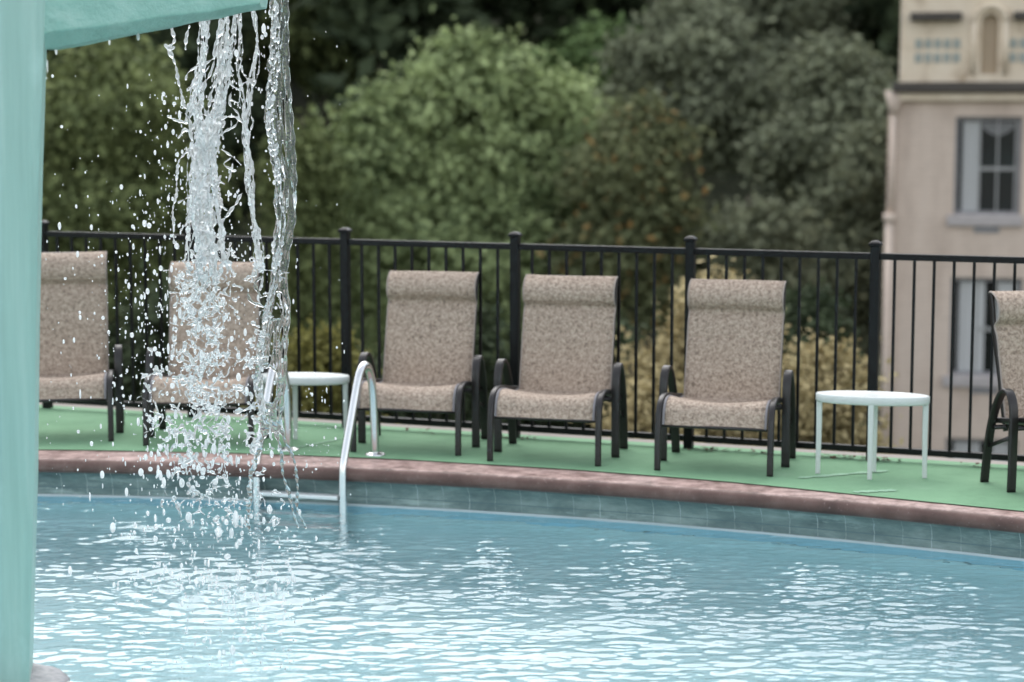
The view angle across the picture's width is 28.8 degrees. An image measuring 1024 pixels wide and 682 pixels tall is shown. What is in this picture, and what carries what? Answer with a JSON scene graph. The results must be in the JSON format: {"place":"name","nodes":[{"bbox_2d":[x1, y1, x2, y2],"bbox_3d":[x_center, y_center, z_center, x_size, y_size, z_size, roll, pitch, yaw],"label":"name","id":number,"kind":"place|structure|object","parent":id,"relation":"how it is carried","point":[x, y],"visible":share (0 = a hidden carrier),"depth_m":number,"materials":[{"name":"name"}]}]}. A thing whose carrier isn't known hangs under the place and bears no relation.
{"place":"outdoors","nodes":[
{"label":"outdoors","id":0,"kind":"place"},
{"bbox_2d":[45,2,898,431],"bbox_3d":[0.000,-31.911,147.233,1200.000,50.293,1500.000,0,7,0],"label":"hillside","id":1,"kind":"structure","parent":0,"point":[731,188],"depth_m":62.93,"materials":[{"name":"green plant"}]},
{"bbox_2d":[42,31,255,363],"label":"broad tree","id":2,"kind":"object","parent":1,"relation":"on","point":[83,112],"visible":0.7,"depth_m":40.81,"materials":[{"name":"green plant"}]},
{"bbox_2d":[53,258,260,414],"bbox_3d":[-4.795,2.307,24.514,3.709,6.655,3.092,0,7,0],"label":"shrub","id":3,"kind":"object","parent":1,"relation":"on","point":[154,321],"visible":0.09,"depth_m":23.86,"materials":[{"name":"green plant"}]},
{"bbox_2d":[134,10,283,235],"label":"dark tree","id":4,"kind":"object","parent":1,"relation":"on","point":[187,58],"visible":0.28,"depth_m":60.62,"materials":[{"name":"green plant"}]},
{"bbox_2d":[227,103,391,361],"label":"slim tree","id":5,"kind":"object","parent":1,"relation":"on","point":[319,213],"visible":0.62,"depth_m":42.59,"materials":[{"name":"green plant"}]},
{"bbox_2d":[236,0,387,141],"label":"broad tree","id":6,"kind":"object","parent":1,"relation":"on","point":[307,59],"visible":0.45,"depth_m":64.24,"materials":[{"name":"green plant"}]},
{"bbox_2d":[240,314,399,423],"bbox_3d":[-1.945,2.747,20.400,1.918,6.088,1.533,0,7,0],"label":"shrub","id":7,"kind":"object","parent":1,"relation":"on","point":[322,357],"visible":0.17,"depth_m":19.96,"materials":[{"name":"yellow plant"}]},
{"bbox_2d":[352,291,529,431],"bbox_3d":[-0.908,2.587,24.488,2.852,6.691,2.650,0,7,0],"label":"shrub","id":8,"kind":"object","parent":1,"relation":"on","point":[488,336],"visible":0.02,"depth_m":24.03,"materials":[{"name":"green plant"}]},
{"bbox_2d":[46,0,900,218],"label":"woods","id":9,"kind":"object","parent":1,"relation":"on","point":[387,27],"visible":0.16,"depth_m":60.71,"materials":[{"name":"green plant"}]},
{"bbox_2d":[311,3,644,363],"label":"broad tree","id":10,"kind":"object","parent":1,"relation":"on","point":[424,156],"visible":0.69,"depth_m":44.04,"materials":[{"name":"green plant"}]},
{"bbox_2d":[488,310,657,436],"bbox_3d":[0.769,2.705,25.392,3.465,6.817,2.618,0,7,0],"label":"shrub","id":11,"kind":"object","parent":1,"relation":"on","point":[629,327],"visible":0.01,"depth_m":24.99,"materials":[{"name":"green plant"}]},
{"bbox_2d":[531,5,646,135],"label":"broad tree","id":12,"kind":"object","parent":1,"relation":"on","point":[577,50],"visible":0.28,"depth_m":58.68,"materials":[{"name":"green plant"}]},
{"bbox_2d":[535,82,727,377],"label":"turning tree","id":13,"kind":"object","parent":1,"relation":"on","point":[630,171],"visible":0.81,"depth_m":42.36,"materials":[{"name":"green plant"}]},
{"bbox_2d":[588,355,704,442],"bbox_3d":[1.335,3.019,19.503,1.404,5.884,1.383,5,9,38],"label":"shrub","id":14,"kind":"object","parent":1,"relation":"on","point":[644,411],"visible":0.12,"depth_m":19.07,"materials":[{"name":"yellow plant"}]},
{"bbox_2d":[587,0,795,235],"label":"grey tree","id":15,"kind":"object","parent":1,"relation":"on","point":[700,49],"visible":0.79,"depth_m":52.61,"materials":[{"name":"green plant"}]},
{"bbox_2d":[614,255,796,445],"bbox_3d":[2.113,2.581,21.547,2.314,7.036,2.157,0,7,0],"label":"shrub","id":16,"kind":"object","parent":1,"relation":"on","point":[661,359],"visible":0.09,"depth_m":21.02,"materials":[{"name":"yellow plant"}]},
{"bbox_2d":[663,174,854,345],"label":"grey tree","id":17,"kind":"object","parent":1,"relation":"on","point":[763,226],"visible":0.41,"depth_m":43.44,"materials":[{"name":"green plant"}]},
{"bbox_2d":[714,0,864,115],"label":"grey tree","id":18,"kind":"object","parent":1,"relation":"on","point":[795,18],"visible":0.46,"depth_m":61.82,"materials":[{"name":"green plant"}]},
{"bbox_2d":[732,27,899,364],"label":"grey tree","id":19,"kind":"object","parent":1,"relation":"on","point":[828,84],"visible":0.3,"depth_m":49.04,"materials":[{"name":"green plant"}]},
{"bbox_2d":[781,275,865,426],"bbox_3d":[3.673,2.736,26.475,2.304,7.236,2.187,0,7,0],"label":"shrub","id":20,"kind":"object","parent":1,"relation":"on","point":[826,310],"visible":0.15,"depth_m":25.94,"materials":[{"name":"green plant"}]},
{"bbox_2d":[744,318,903,454],"bbox_3d":[3.074,2.982,20.492,1.951,6.328,1.975,0,7,0],"label":"shrub","id":21,"kind":"object","parent":1,"relation":"on","point":[825,383],"visible":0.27,"depth_m":19.94,"materials":[{"name":"yellow plant"}]},
{"bbox_2d":[792,103,887,429],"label":"grey tree","id":22,"kind":"object","parent":1,"relation":"on","point":[854,200],"visible":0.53,"depth_m":45.37,"materials":[{"name":"green plant"}]},
{"bbox_2d":[846,15,874,32],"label":"grey tree","id":23,"kind":"object","parent":1,"relation":"on","point":[858,24],"visible":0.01,"depth_m":72.41,"materials":[{"name":"green plant"}]},
{"bbox_2d":[880,0,1023,462],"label":"stucco building","id":24,"kind":"structure","parent":1,"relation":"on","point":[955,153],"depth_m":37.73,"materials":[{"name":"beige paint"}]},
{"bbox_2d":[945,438,1007,461],"bbox_3d":[9.024,2.810,38.384,1.339,1.918,0.100,1,7,11],"label":"window","id":25,"kind":"structure","parent":24,"relation":"in","point":[957,444],"depth_m":38.33,"materials":[{"name":"grey glass"}]},
{"bbox_2d":[942,277,1022,387],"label":"window","id":26,"kind":"structure","parent":24,"relation":"in","point":[963,285],"depth_m":38.06,"materials":[{"name":"white glass"}]},
{"bbox_2d":[947,117,1022,226],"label":"window","id":27,"kind":"structure","parent":24,"relation":"in","point":[987,168],"depth_m":37.66,"materials":[{"name":"white glass"}]},
{"bbox_2d":[33,496,1023,681],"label":"pool water","id":28,"kind":"structure","parent":0,"point":[418,595],"depth_m":9.34,"materials":[{"name":"blue liquid"}]},
{"bbox_2d":[38,472,1023,557],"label":"pool wall","id":29,"kind":"structure","parent":0,"point":[964,539],"depth_m":11.17,"materials":[{"name":"tile"}]},
{"bbox_2d":[38,494,1023,560],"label":"pool trim","id":30,"kind":"structure","parent":29,"relation":"attached to","point":[834,539],"depth_m":11.19,"materials":[{"name":"blue tile"}]},
{"bbox_2d":[39,402,1023,465],"bbox_3d":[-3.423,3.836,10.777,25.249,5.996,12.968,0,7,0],"label":"deck slab","id":31,"kind":"structure","parent":0,"point":[629,439],"depth_m":12.51,"materials":[{"name":"concrete"}]},
{"bbox_2d":[38,449,1023,533],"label":"pool coping","id":32,"kind":"object","parent":31,"relation":"on","point":[474,475],"visible":0.94,"depth_m":11.19,"materials":[{"name":"paint"}]},
{"bbox_2d":[252,361,385,508],"bbox_3d":[-1.140,0.953,11.771,0.681,1.683,0.530,2,7,17],"label":"pool ladder","id":33,"kind":"object","parent":32,"relation":"attached to","point":[367,369],"visible":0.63,"depth_m":11.61,"materials":[{"name":"silver metal"}]},
{"bbox_2d":[39,405,1023,510],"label":"pool deck","id":34,"kind":"structure","parent":31,"relation":"on","point":[953,482],"depth_m":11.79,"materials":[{"name":"green carpet"}]},
{"bbox_2d":[39,251,124,440],"bbox_3d":[-2.846,0.025,12.535,0.770,1.131,0.692,-1,7,-8],"label":"lounge chair","id":35,"kind":"object","parent":34,"relation":"on","point":[69,299],"visible":0.62,"depth_m":12.75,"materials":[{"name":"fabric"}]},
{"bbox_2d":[142,261,273,445],"bbox_3d":[-1.900,0.067,12.428,0.770,1.074,0.722,0,7,2],"label":"lounge chair","id":36,"kind":"object","parent":34,"relation":"on","point":[245,313],"visible":0.52,"depth_m":12.63,"materials":[{"name":"fabric"}]},
{"bbox_2d":[260,372,349,438],"bbox_3d":[-1.280,0.416,12.259,0.570,0.418,0.260,1,7,6],"label":"side table","id":37,"kind":"object","parent":34,"relation":"on","point":[296,379],"visible":0.6,"depth_m":12.20,"materials":[{"name":"white plastic"}]},
{"bbox_2d":[298,433,368,446],"bbox_3d":[-1.105,0.613,12.333,0.040,0.001,0.665,5,9,37],"label":"carpet seam","id":38,"kind":"object","parent":34,"relation":"on","point":[324,441],"visible":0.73,"depth_m":12.24,"materials":[{"name":"carpet"}]},
{"bbox_2d":[350,270,487,455],"bbox_3d":[-0.559,0.117,12.178,0.770,1.034,0.763,1,7,12],"label":"lounge chair","id":39,"kind":"object","parent":34,"relation":"on","point":[432,363],"visible":0.9,"depth_m":12.36,"materials":[{"name":"fabric"}]},
{"bbox_2d":[41,220,1023,461],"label":"metal fence","id":40,"kind":"object","parent":34,"relation":"on","point":[515,246],"visible":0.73,"depth_m":12.14,"materials":[{"name":"black metal"}]},
{"bbox_2d":[487,274,627,466],"bbox_3d":[0.276,0.155,11.839,0.770,1.040,0.739,2,7,15],"label":"lounge chair","id":41,"kind":"object","parent":34,"relation":"on","point":[570,371],"visible":1,"depth_m":12.01,"materials":[{"name":"fabric"}]},
{"bbox_2d":[405,428,979,466],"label":"leaf litter","id":42,"kind":"object","parent":34,"relation":"on","point":[831,457],"visible":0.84,"depth_m":11.83,"materials":[{"name":"brown plant"}]},
{"bbox_2d":[654,278,795,476],"bbox_3d":[1.241,0.192,11.533,0.770,1.040,0.740,2,7,17],"label":"lounge chair","id":43,"kind":"object","parent":34,"relation":"on","point":[734,354],"visible":1,"depth_m":11.70,"materials":[{"name":"fabric"}]},
{"bbox_2d":[797,470,888,477],"bbox_3d":[1.867,0.749,11.214,0.588,0.001,0.072,-3,7,-22],"label":"carpet seam","id":44,"kind":"object","parent":34,"relation":"on","point":[827,475],"visible":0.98,"depth_m":11.20,"materials":[{"name":"carpet"}]},
{"bbox_2d":[815,390,929,479],"bbox_3d":[2.016,0.526,11.162,0.630,0.462,0.260,2,7,13],"label":"side table","id":45,"kind":"object","parent":34,"relation":"on","point":[872,400],"visible":1,"depth_m":11.08,"materials":[{"name":"white plastic"}]},
{"bbox_2d":[853,489,895,492],"bbox_3d":[1.955,0.807,10.728,0.247,0.001,0.072,-2,7,-13],"label":"carpet seam","id":46,"kind":"object","parent":34,"relation":"on","point":[884,490],"visible":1,"depth_m":10.74,"materials":[{"name":"green carpet"}]},
{"bbox_2d":[980,291,1023,492],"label":"lounge chair","id":47,"kind":"object","parent":34,"relation":"on","point":[1007,327],"visible":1,"depth_m":10.94,"materials":[{"name":"fabric"}]},
{"label":"pool floor","id":48,"kind":"structure","parent":0,"visible":0},
{"bbox_2d":[0,0,267,681],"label":"fountain","id":49,"kind":"object","parent":48,"relation":"on","point":[32,32],"visible":1,"depth_m":7.80,"materials":[{"name":"green paint"}]},
{"bbox_2d":[46,0,357,669],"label":"waterfall","id":50,"kind":"structure","parent":49,"relation":"attached to","point":[201,151],"depth_m":9.40,"materials":[{"name":"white liquid"}]}
]}

